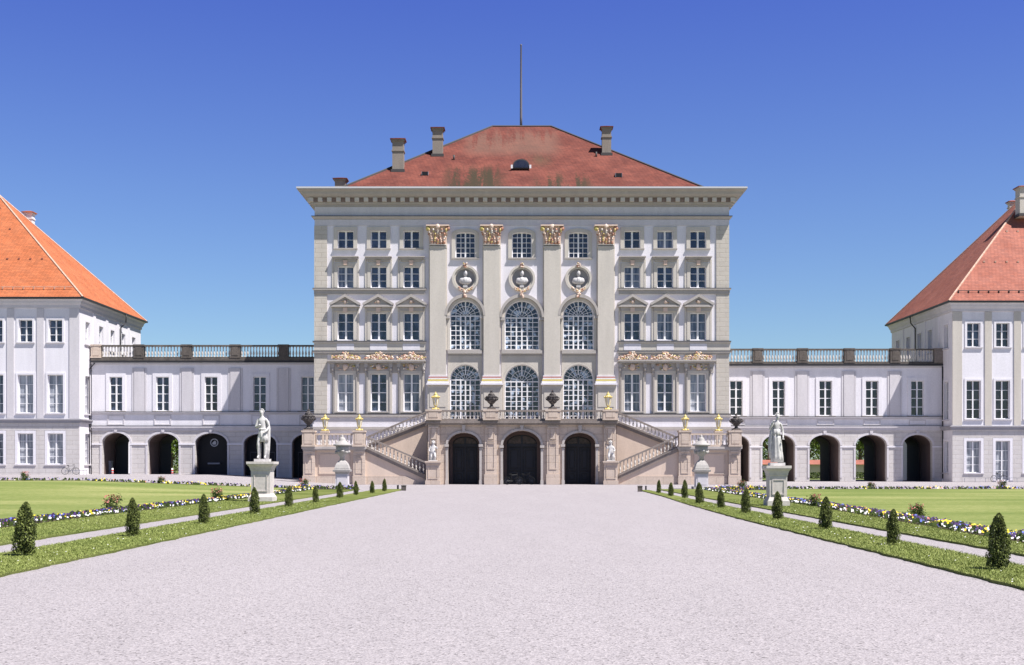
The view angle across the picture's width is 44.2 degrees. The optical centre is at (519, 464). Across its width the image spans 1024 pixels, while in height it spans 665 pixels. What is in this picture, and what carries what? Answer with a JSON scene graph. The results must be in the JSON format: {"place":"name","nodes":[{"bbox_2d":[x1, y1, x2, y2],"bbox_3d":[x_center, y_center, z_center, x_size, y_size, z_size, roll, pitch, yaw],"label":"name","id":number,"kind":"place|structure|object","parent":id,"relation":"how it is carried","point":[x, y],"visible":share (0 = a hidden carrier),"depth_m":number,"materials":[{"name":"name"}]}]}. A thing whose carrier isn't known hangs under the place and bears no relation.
{"place":"outdoors","nodes":[
{"label":"outdoors","id":0,"kind":"place"},
{"bbox_2d":[0,480,312,519],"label":"lawn","id":1,"kind":"structure","parent":0,"point":[44,497],"depth_m":68.93,"materials":[{"name":"green plant"}]},
{"bbox_2d":[1,477,296,487],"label":"flower bed","id":2,"kind":"object","parent":1,"relation":"on","point":[165,482],"visible":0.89,"depth_m":86.08,"materials":[{"name":"multicoloured plant"}]},
{"bbox_2d":[0,473,1023,664],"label":"gravel forecourt","id":3,"kind":"structure","parent":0,"point":[521,574],"depth_m":16.78,"materials":[{"name":"grey gravel"}]},
{"bbox_2d":[0,195,147,474],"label":"corner pavilion","id":4,"kind":"structure","parent":3,"relation":"on","point":[61,309],"depth_m":122.22,"materials":[{"name":"white paint"}]},
{"bbox_2d":[0,372,5,413],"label":"window","id":5,"kind":"structure","parent":4,"relation":"in","point":[2,374],"depth_m":121.99,"materials":[{"name":"white paint"}]},
{"bbox_2d":[0,431,5,464],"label":"window","id":6,"kind":"structure","parent":4,"relation":"in","point":[2,433],"depth_m":121.93,"materials":[{"name":"white paint"}]},
{"bbox_2d":[14,431,35,464],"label":"window","id":7,"kind":"structure","parent":4,"relation":"in","point":[27,439],"depth_m":122.34,"materials":[{"name":"white paint"}]},
{"bbox_2d":[16,317,34,342],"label":"window","id":8,"kind":"structure","parent":4,"relation":"in","point":[25,326],"depth_m":122.23,"materials":[{"name":"white paint"}]},
{"bbox_2d":[15,372,35,413],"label":"window","id":9,"kind":"structure","parent":4,"relation":"in","point":[26,379],"depth_m":122.34,"materials":[{"name":"grey glass"}]},
{"bbox_2d":[44,431,65,464],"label":"window","id":10,"kind":"structure","parent":4,"relation":"in","point":[55,441],"depth_m":122.29,"materials":[{"name":"white paint"}]},
{"bbox_2d":[46,317,64,342],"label":"window","id":11,"kind":"structure","parent":4,"relation":"in","point":[55,326],"depth_m":122.23,"materials":[{"name":"white paint"}]},
{"bbox_2d":[45,372,65,413],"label":"window","id":12,"kind":"structure","parent":4,"relation":"in","point":[54,381],"depth_m":122.29,"materials":[{"name":"white paint"}]},
{"bbox_2d":[84,373,91,415],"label":"window","id":13,"kind":"structure","parent":4,"relation":"in","point":[85,375],"depth_m":124.82,"materials":[{"name":"white paint"}]},
{"bbox_2d":[84,432,91,464],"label":"window","id":14,"kind":"structure","parent":4,"relation":"in","point":[85,433],"depth_m":124.82,"materials":[{"name":"white paint"}]},
{"bbox_2d":[0,487,311,526],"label":"flower bed","id":15,"kind":"object","parent":3,"relation":"on","point":[4,522],"visible":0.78,"depth_m":43.68,"materials":[{"name":"multicoloured plant"}]},
{"bbox_2d":[101,493,122,508],"bbox_3d":[-14.462,1.328,44.694,0.839,0.709,0.880,0,0,0],"label":"rose bush","id":16,"kind":"object","parent":15,"relation":"on","point":[109,504],"visible":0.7,"depth_m":44.64,"materials":[{"name":"green plant"}]},
{"bbox_2d":[0,489,359,545],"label":"grass border","id":17,"kind":"object","parent":3,"relation":"on","point":[304,494],"depth_m":39.57,"materials":[{"name":"green plant"}]},
{"bbox_2d":[246,462,278,500],"bbox_3d":[-11.720,0.780,57.400,1.232,1.850,1.232,0,0,0],"label":"statue pedestal","id":18,"kind":"object","parent":17,"relation":"on","point":[262,478],"visible":0.9,"depth_m":56.96,"materials":[{"name":"stone"}]},
{"bbox_2d":[254,409,270,461],"bbox_3d":[-11.719,-1.356,57.370,0.674,2.420,0.638,0,0,0],"label":"marble statue","id":19,"kind":"object","parent":18,"relation":"on","point":[264,429],"visible":1,"depth_m":57.32,"materials":[{"name":"white stone"}]},
{"bbox_2d":[0,489,400,576],"bbox_3d":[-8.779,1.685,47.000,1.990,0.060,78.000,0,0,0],"label":"grass verge","id":20,"kind":"object","parent":3,"relation":"on","point":[364,494],"depth_m":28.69,"materials":[{"name":"plant"}]},
{"bbox_2d":[10,501,37,554],"bbox_3d":[-9.041,1.168,23.009,0.471,1.013,0.460,2,0,-27],"label":"thuja cone","id":21,"kind":"object","parent":20,"relation":"on","point":[25,538],"visible":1,"depth_m":22.93,"materials":[{"name":"green plant"}]},
{"bbox_2d":[125,497,140,535],"bbox_3d":[-8.964,1.212,29.186,0.389,0.921,0.382,-1,1,-21],"label":"thuja cone","id":22,"kind":"object","parent":20,"relation":"on","point":[132,524],"visible":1,"depth_m":29.11,"materials":[{"name":"green plant"}]},
{"bbox_2d":[198,494,210,522],"bbox_3d":[-8.912,1.240,35.571,0.365,0.864,0.393,0,-1,-44],"label":"thuja cone","id":23,"kind":"object","parent":20,"relation":"on","point":[204,512],"visible":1,"depth_m":35.50,"materials":[{"name":"green plant"}]},
{"bbox_2d":[249,487,259,512],"bbox_3d":[-9.001,1.208,42.736,0.411,0.932,0.420,-2,2,-36],"label":"thuja cone","id":24,"kind":"object","parent":20,"relation":"on","point":[254,504],"visible":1,"depth_m":42.66,"materials":[{"name":"green plant"}]},
{"bbox_2d":[284,485,293,505],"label":"thuja cone","id":25,"kind":"object","parent":20,"relation":"on","point":[288,498],"visible":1,"depth_m":49.77,"materials":[{"name":"green plant"}]},
{"bbox_2d":[89,344,313,477],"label":"gallery wing","id":26,"kind":"structure","parent":3,"relation":"on","point":[204,411],"depth_m":125.00,"materials":[{"name":"white paint"}]},
{"bbox_2d":[105,373,125,411],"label":"window","id":27,"kind":"structure","parent":26,"relation":"in","point":[115,382],"depth_m":125.12,"materials":[{"name":"white paint"}]},
{"bbox_2d":[152,373,172,411],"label":"window","id":28,"kind":"structure","parent":26,"relation":"in","point":[164,380],"depth_m":125.15,"materials":[{"name":"white paint"}]},
{"bbox_2d":[201,373,220,411],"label":"window","id":29,"kind":"structure","parent":26,"relation":"in","point":[210,382],"depth_m":125.12,"materials":[{"name":"white paint"}]},
{"bbox_2d":[249,373,269,411],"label":"window","id":30,"kind":"structure","parent":26,"relation":"in","point":[261,381],"depth_m":125.15,"materials":[{"name":"white paint"}]},
{"bbox_2d":[297,373,313,411],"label":"window","id":31,"kind":"structure","parent":26,"relation":"in","point":[307,378],"depth_m":125.28,"materials":[{"name":"white paint"}]},
{"bbox_2d":[293,484,358,488],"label":"flower bed","id":32,"kind":"object","parent":3,"relation":"on","point":[332,486],"visible":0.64,"depth_m":84.88,"materials":[{"name":"multicoloured plant"}]},
{"bbox_2d":[333,470,351,488],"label":"vase pedestal","id":33,"kind":"object","parent":3,"relation":"on","point":[342,476],"visible":0.75,"depth_m":88.55,"materials":[{"name":"grey stone"}]},
{"bbox_2d":[333,435,351,469],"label":"covered vase","id":34,"kind":"object","parent":33,"relation":"on","point":[342,445],"visible":1,"depth_m":88.63,"materials":[{"name":"grey stone"}]},
{"bbox_2d":[296,44,747,445],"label":"palace","id":35,"kind":"structure","parent":3,"relation":"on","point":[521,267],"depth_m":114.94,"materials":[{"name":"white paint"}]},
{"bbox_2d":[334,371,355,412],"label":"window","id":36,"kind":"structure","parent":35,"relation":"in","point":[345,381],"depth_m":115.30,"materials":[{"name":"grey glass"}]},
{"bbox_2d":[333,227,357,249],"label":"window","id":37,"kind":"structure","parent":35,"relation":"in","point":[345,238],"depth_m":114.96,"materials":[{"name":"blue glass"}]},
{"bbox_2d":[334,263,356,287],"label":"window","id":38,"kind":"structure","parent":35,"relation":"in","point":[344,277],"depth_m":115.24,"materials":[{"name":"blue glass"}]},
{"bbox_2d":[334,311,356,339],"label":"window","id":39,"kind":"structure","parent":35,"relation":"in","point":[345,323],"depth_m":115.30,"materials":[{"name":"blue glass"}]},
{"bbox_2d":[367,371,388,412],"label":"window","id":40,"kind":"structure","parent":35,"relation":"in","point":[378,381],"depth_m":115.30,"materials":[{"name":"white paint"}]},
{"bbox_2d":[366,227,390,249],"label":"window","id":41,"kind":"structure","parent":35,"relation":"in","point":[378,238],"depth_m":115.24,"materials":[{"name":"blue glass"}]},
{"bbox_2d":[367,263,389,287],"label":"window","id":42,"kind":"structure","parent":35,"relation":"in","point":[377,277],"depth_m":115.24,"materials":[{"name":"blue glass"}]},
{"bbox_2d":[367,311,389,339],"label":"window","id":43,"kind":"structure","parent":35,"relation":"in","point":[378,323],"depth_m":115.30,"materials":[{"name":"blue glass"}]},
{"bbox_2d":[400,371,421,412],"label":"window","id":44,"kind":"structure","parent":35,"relation":"in","point":[412,379],"depth_m":115.30,"materials":[{"name":"grey glass"}]},
{"bbox_2d":[399,227,423,249],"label":"window","id":45,"kind":"structure","parent":35,"relation":"in","point":[413,236],"depth_m":114.96,"materials":[{"name":"white paint"}]},
{"bbox_2d":[400,263,422,287],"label":"window","id":46,"kind":"structure","parent":35,"relation":"in","point":[413,276],"depth_m":115.30,"materials":[{"name":"blue glass"}]},
{"bbox_2d":[400,311,422,339],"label":"window","id":47,"kind":"structure","parent":35,"relation":"in","point":[413,321],"depth_m":115.30,"materials":[{"name":"blue glass"}]},
{"bbox_2d":[451,228,478,258],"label":"window","id":48,"kind":"structure","parent":35,"relation":"in","point":[467,244],"depth_m":115.35,"materials":[{"name":"blue glass"}]},
{"bbox_2d":[448,362,481,418],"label":"window","id":49,"kind":"structure","parent":35,"relation":"in","point":[464,387],"depth_m":115.44,"materials":[{"name":"white paint"}]},
{"bbox_2d":[447,298,483,350],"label":"window","id":50,"kind":"structure","parent":35,"relation":"in","point":[465,323],"depth_m":115.44,"materials":[{"name":"glass"}]},
{"bbox_2d":[508,228,535,258],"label":"window","id":51,"kind":"structure","parent":35,"relation":"in","point":[520,245],"depth_m":115.24,"materials":[{"name":"white paint"}]},
{"bbox_2d":[502,298,541,349],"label":"window","id":52,"kind":"structure","parent":35,"relation":"in","point":[521,326],"depth_m":115.44,"materials":[{"name":"glass"}]},
{"bbox_2d":[503,362,540,418],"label":"window","id":53,"kind":"structure","parent":35,"relation":"in","point":[521,384],"depth_m":115.44,"materials":[{"name":"white paint"}]},
{"bbox_2d":[564,228,591,258],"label":"window","id":54,"kind":"structure","parent":35,"relation":"in","point":[577,245],"depth_m":115.21,"materials":[{"name":"blue glass"}]},
{"bbox_2d":[560,298,596,350],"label":"window","id":55,"kind":"structure","parent":35,"relation":"in","point":[577,321],"depth_m":115.44,"materials":[{"name":"glass"}]},
{"bbox_2d":[561,362,595,418],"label":"window","id":56,"kind":"structure","parent":35,"relation":"in","point":[577,389],"depth_m":115.44,"materials":[{"name":"glass"}]},
{"bbox_2d":[620,227,644,249],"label":"window","id":57,"kind":"structure","parent":35,"relation":"in","point":[632,238],"depth_m":115.24,"materials":[{"name":"blue glass"}]},
{"bbox_2d":[621,263,643,287],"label":"window","id":58,"kind":"structure","parent":35,"relation":"in","point":[631,277],"depth_m":115.24,"materials":[{"name":"white paint"}]},
{"bbox_2d":[621,311,643,339],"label":"window","id":59,"kind":"structure","parent":35,"relation":"in","point":[632,323],"depth_m":115.30,"materials":[{"name":"blue glass"}]},
{"bbox_2d":[622,371,642,412],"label":"window","id":60,"kind":"structure","parent":35,"relation":"in","point":[632,381],"depth_m":115.30,"materials":[{"name":"grey glass"}]},
{"bbox_2d":[653,227,676,249],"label":"window","id":61,"kind":"structure","parent":35,"relation":"in","point":[664,238],"depth_m":114.96,"materials":[{"name":"blue glass"}]},
{"bbox_2d":[654,263,675,287],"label":"window","id":62,"kind":"structure","parent":35,"relation":"in","point":[664,277],"depth_m":115.30,"materials":[{"name":"blue glass"}]},
{"bbox_2d":[654,311,675,339],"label":"window","id":63,"kind":"structure","parent":35,"relation":"in","point":[664,322],"depth_m":115.30,"materials":[{"name":"white paint"}]},
{"bbox_2d":[654,371,675,412],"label":"window","id":64,"kind":"structure","parent":35,"relation":"in","point":[664,381],"depth_m":115.30,"materials":[{"name":"white paint"}]},
{"bbox_2d":[686,227,709,249],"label":"window","id":65,"kind":"structure","parent":35,"relation":"in","point":[697,238],"depth_m":114.96,"materials":[{"name":"white paint"}]},
{"bbox_2d":[687,263,708,287],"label":"window","id":66,"kind":"structure","parent":35,"relation":"in","point":[697,277],"depth_m":115.30,"materials":[{"name":"blue glass"}]},
{"bbox_2d":[687,311,708,339],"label":"window","id":67,"kind":"structure","parent":35,"relation":"in","point":[697,322],"depth_m":115.30,"materials":[{"name":"glass"}]},
{"bbox_2d":[687,371,708,412],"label":"window","id":68,"kind":"structure","parent":35,"relation":"in","point":[698,381],"depth_m":115.30,"materials":[{"name":"white paint"}]},
{"bbox_2d":[691,470,710,488],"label":"vase pedestal","id":69,"kind":"object","parent":3,"relation":"on","point":[701,476],"visible":0.82,"depth_m":88.55,"materials":[{"name":"grey stone"}]},
{"bbox_2d":[692,435,710,469],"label":"covered vase","id":70,"kind":"object","parent":69,"relation":"on","point":[701,450],"visible":1,"depth_m":88.63,"materials":[{"name":"grey stone"}]},
{"bbox_2d":[715,485,765,489],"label":"flower bed","id":71,"kind":"object","parent":3,"relation":"on","point":[750,487],"visible":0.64,"depth_m":83.19,"materials":[{"name":"multicoloured plant"}]},
{"bbox_2d":[642,490,1023,589],"bbox_3d":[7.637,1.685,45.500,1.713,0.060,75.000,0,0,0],"label":"grass verge","id":72,"kind":"object","parent":3,"relation":"on","point":[990,580],"depth_m":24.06,"materials":[{"name":"plant"}]},
{"bbox_2d":[695,482,704,502],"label":"thuja cone","id":73,"kind":"object","parent":72,"relation":"on","point":[699,496],"visible":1,"depth_m":53.89,"materials":[{"name":"green plant"}]},
{"bbox_2d":[740,488,750,512],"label":"thuja cone","id":74,"kind":"object","parent":72,"relation":"on","point":[745,504],"visible":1,"depth_m":42.91,"materials":[{"name":"green plant"}]},
{"bbox_2d":[771,491,783,518],"bbox_3d":[7.787,1.230,38.089,0.397,0.884,0.388,0,1,39],"label":"thuja cone","id":75,"kind":"object","parent":72,"relation":"on","point":[777,509],"visible":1,"depth_m":38.01,"materials":[{"name":"green plant"}]},
{"bbox_2d":[818,496,833,528],"bbox_3d":[7.875,1.238,32.463,0.399,0.868,0.400,1,1,17],"label":"thuja cone","id":76,"kind":"object","parent":72,"relation":"on","point":[826,518],"visible":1,"depth_m":32.38,"materials":[{"name":"green plant"}]},
{"bbox_2d":[885,509,900,543],"bbox_3d":[7.756,1.289,26.196,0.331,0.762,0.314,1,-2,6],"label":"thuja cone","id":77,"kind":"object","parent":72,"relation":"on","point":[892,528],"visible":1,"depth_m":26.13,"materials":[{"name":"green plant"}]},
{"bbox_2d":[985,512,1012,568],"bbox_3d":[7.603,1.212,20.017,0.407,0.920,0.436,0,0,-22],"label":"thuja cone","id":78,"kind":"object","parent":72,"relation":"on","point":[999,548],"visible":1,"depth_m":19.93,"materials":[{"name":"green plant"}]},
{"bbox_2d":[729,348,942,481],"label":"gallery wing","id":79,"kind":"structure","parent":3,"relation":"on","point":[882,411],"depth_m":127.70,"materials":[{"name":"white paint"}]},
{"bbox_2d":[729,377,745,415],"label":"window","id":80,"kind":"structure","parent":79,"relation":"in","point":[735,383],"depth_m":127.84,"materials":[{"name":"white paint"}]},
{"bbox_2d":[769,377,788,415],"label":"window","id":81,"kind":"structure","parent":79,"relation":"in","point":[778,386],"depth_m":127.81,"materials":[{"name":"white paint"}]},
{"bbox_2d":[816,377,835,415],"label":"window","id":82,"kind":"structure","parent":79,"relation":"in","point":[825,386],"depth_m":127.81,"materials":[{"name":"white paint"}]},
{"bbox_2d":[862,377,881,415],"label":"window","id":83,"kind":"structure","parent":79,"relation":"in","point":[871,386],"depth_m":127.81,"materials":[{"name":"white paint"}]},
{"bbox_2d":[907,377,926,415],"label":"window","id":84,"kind":"structure","parent":79,"relation":"in","point":[914,384],"depth_m":127.84,"materials":[{"name":"white paint"}]},
{"bbox_2d":[661,489,1023,556],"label":"grass border","id":85,"kind":"object","parent":3,"relation":"on","point":[712,495],"depth_m":37.44,"materials":[{"name":"plant"}]},
{"bbox_2d":[762,466,791,505],"bbox_3d":[10.420,0.870,51.200,1.008,1.670,1.008,0,0,0],"label":"statue pedestal","id":86,"kind":"object","parent":85,"relation":"on","point":[776,478],"visible":0.87,"depth_m":50.84,"materials":[{"name":"stone"}]},
{"bbox_2d":[768,412,784,465],"bbox_3d":[10.402,-1.049,51.200,0.633,2.165,0.518,0,0,0],"label":"marble statue","id":87,"kind":"object","parent":86,"relation":"on","point":[775,451],"visible":1,"depth_m":51.10,"materials":[{"name":"white stone"}]},
{"bbox_2d":[702,487,1023,541],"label":"flower bed","id":88,"kind":"object","parent":3,"relation":"on","point":[962,526],"visible":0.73,"depth_m":36.89,"materials":[{"name":"multicoloured plant"}]},
{"bbox_2d":[716,485,1023,488],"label":"flower bed","id":89,"kind":"object","parent":3,"relation":"on","point":[901,487],"visible":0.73,"depth_m":86.08,"materials":[{"name":"multicoloured plant"}]},
{"bbox_2d":[885,185,1023,481],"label":"corner pavilion","id":90,"kind":"structure","parent":3,"relation":"on","point":[964,309],"depth_m":124.92,"materials":[{"name":"white paint"}]},
{"bbox_2d":[942,379,948,420],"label":"window","id":91,"kind":"structure","parent":90,"relation":"in","point":[947,383],"depth_m":126.97,"materials":[{"name":"white paint"}]},
{"bbox_2d":[942,439,948,473],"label":"window","id":92,"kind":"structure","parent":90,"relation":"in","point":[947,440],"depth_m":126.97,"materials":[{"name":"white paint"}]},
{"bbox_2d":[964,321,982,347],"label":"window","id":93,"kind":"structure","parent":90,"relation":"in","point":[973,329],"depth_m":124.91,"materials":[{"name":"white paint"}]},
{"bbox_2d":[964,378,983,419],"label":"window","id":94,"kind":"structure","parent":90,"relation":"in","point":[971,385],"depth_m":125.06,"materials":[{"name":"white paint"}]},
{"bbox_2d":[964,438,983,473],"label":"window","id":95,"kind":"structure","parent":90,"relation":"in","point":[971,445],"depth_m":124.91,"materials":[{"name":"grey glass"}]},
{"bbox_2d":[994,321,1011,347],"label":"window","id":96,"kind":"structure","parent":90,"relation":"in","point":[1002,329],"depth_m":124.91,"materials":[{"name":"white paint"}]},
{"bbox_2d":[993,378,1012,419],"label":"window","id":97,"kind":"structure","parent":90,"relation":"in","point":[1000,385],"depth_m":125.06,"materials":[{"name":"white paint"}]},
{"bbox_2d":[993,438,1012,479],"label":"window","id":98,"kind":"structure","parent":90,"relation":"in","point":[1000,445],"depth_m":124.94,"materials":[{"name":"white paint"}]},
{"bbox_2d":[0,0,1023,464],"label":"sky","id":99,"kind":"structure","parent":0,"point":[165,146],"materials":[{"name":"blue"}]},
{"bbox_2d":[173,466,863,479],"bbox_3d":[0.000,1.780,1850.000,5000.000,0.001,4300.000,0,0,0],"label":"ground","id":100,"kind":"structure","parent":0,"point":[762,479],"depth_m":157.88,"materials":[{"name":"plant"}]},
{"bbox_2d":[171,438,178,467],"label":"garden tree","id":101,"kind":"object","parent":100,"relation":"on","point":[173,444],"visible":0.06,"depth_m":177.60,"materials":[{"name":"green plant"}]},
{"bbox_2d":[762,460,863,477],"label":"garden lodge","id":102,"kind":"structure","parent":100,"relation":"on","point":[814,465],"depth_m":166.00,"materials":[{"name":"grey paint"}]},
{"bbox_2d":[301,409,742,484],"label":"double staircase","id":103,"kind":"structure","parent":0,"point":[491,448],"depth_m":108.40,"materials":[{"name":"beige stone"}]},
{"bbox_2d":[301,408,315,429],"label":"stone urn","id":104,"kind":"object","parent":103,"relation":"on","point":[308,418],"visible":1,"depth_m":107.96,"materials":[{"name":"grey stone"}]},
{"bbox_2d":[453,437,477,483],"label":"entrance door","id":105,"kind":"structure","parent":103,"relation":"in","point":[465,449],"depth_m":111.51,"materials":[{"name":"paint"}]},
{"bbox_2d":[484,389,497,408],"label":"stone urn","id":106,"kind":"object","parent":103,"relation":"on","point":[491,399],"visible":1,"depth_m":107.98,"materials":[{"name":"grey stone"}]},
{"bbox_2d":[507,435,536,483],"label":"entrance door","id":107,"kind":"structure","parent":103,"relation":"in","point":[521,449],"depth_m":111.51,"materials":[{"name":"paint"}]},
{"bbox_2d":[546,389,559,408],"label":"stone urn","id":108,"kind":"object","parent":103,"relation":"on","point":[552,399],"visible":1,"depth_m":107.98,"materials":[{"name":"grey stone"}]},
{"bbox_2d":[566,437,590,483],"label":"entrance door","id":109,"kind":"structure","parent":103,"relation":"in","point":[578,449],"depth_m":111.51,"materials":[{"name":"paint"}]},
{"bbox_2d":[714,489,1023,542],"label":"lawn","id":110,"kind":"structure","parent":0,"point":[982,507],"depth_m":58.40,"materials":[{"name":"green plant"}]},
{"bbox_2d":[907,502,928,515],"bbox_3d":[12.399,1.415,39.402,0.661,0.520,0.560,0,0,-12],"label":"rose bush","id":111,"kind":"object","parent":110,"relation":"on","point":[917,509],"visible":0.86,"depth_m":39.34,"materials":[{"name":"green plant"}]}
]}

